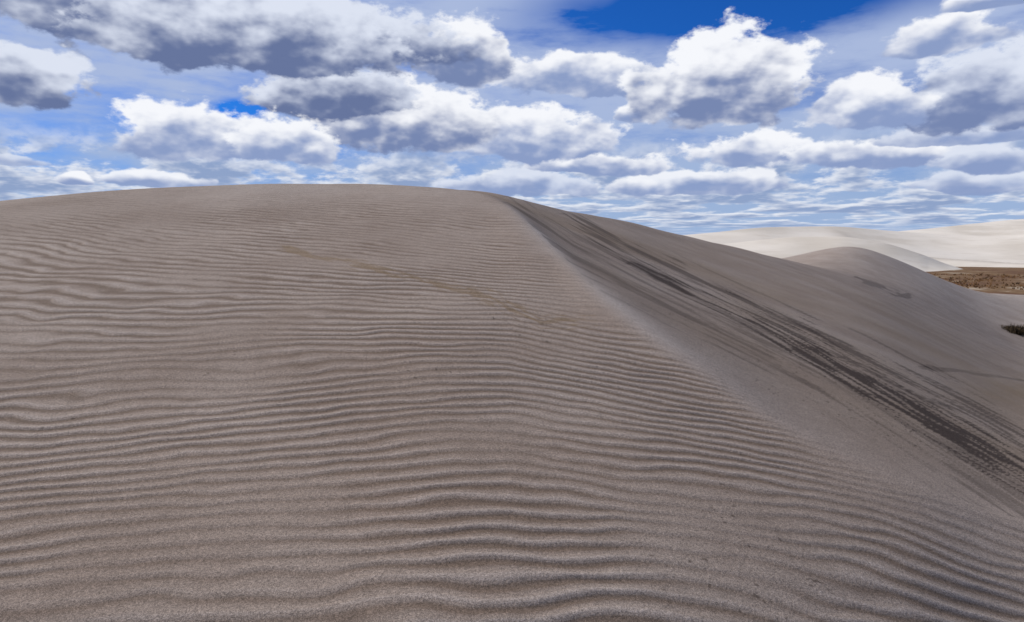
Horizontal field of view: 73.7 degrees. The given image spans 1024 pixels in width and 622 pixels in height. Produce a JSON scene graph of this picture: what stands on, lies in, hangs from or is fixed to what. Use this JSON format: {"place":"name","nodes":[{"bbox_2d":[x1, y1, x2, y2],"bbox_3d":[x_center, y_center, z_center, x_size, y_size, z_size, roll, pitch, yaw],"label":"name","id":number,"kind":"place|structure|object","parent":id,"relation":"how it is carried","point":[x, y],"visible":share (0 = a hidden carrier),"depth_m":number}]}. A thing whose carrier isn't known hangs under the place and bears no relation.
{"place":"outdoors","nodes":[
{"label":"outdoors","id":0,"kind":"place"},
{"bbox_2d":[0,184,1023,621],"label":"sand dune","id":1,"kind":"structure","parent":0,"point":[310,402],"depth_m":5.12},
{"bbox_2d":[1001,323,1023,334],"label":"shrub","id":2,"kind":"object","parent":1,"relation":"on","point":[1017,329],"visible":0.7,"depth_m":51.09},
{"bbox_2d":[0,0,1023,234],"bbox_3d":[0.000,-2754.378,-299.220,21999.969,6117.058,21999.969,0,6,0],"label":"sky","id":3,"kind":"structure","parent":0,"point":[684,117],"depth_m":9839.10},
{"bbox_2d":[723,237,960,271],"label":"sand dune","id":4,"kind":"structure","parent":0,"point":[784,247],"depth_m":171.04},
{"bbox_2d":[684,226,1023,267],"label":"sand dune","id":5,"kind":"structure","parent":0,"point":[968,251],"depth_m":221.49},
{"bbox_2d":[902,219,1023,237],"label":"sand dune","id":6,"kind":"structure","parent":0,"point":[1010,228],"depth_m":414.15},
{"bbox_2d":[927,267,1023,294],"bbox_3d":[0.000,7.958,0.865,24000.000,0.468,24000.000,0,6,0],"label":"ground","id":7,"kind":"structure","parent":0,"point":[1008,271],"depth_m":135.66},
{"bbox_2d":[934,272,1023,289],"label":"grass","id":8,"kind":"structure","parent":7,"relation":"on","point":[975,280],"depth_m":122.63}
]}

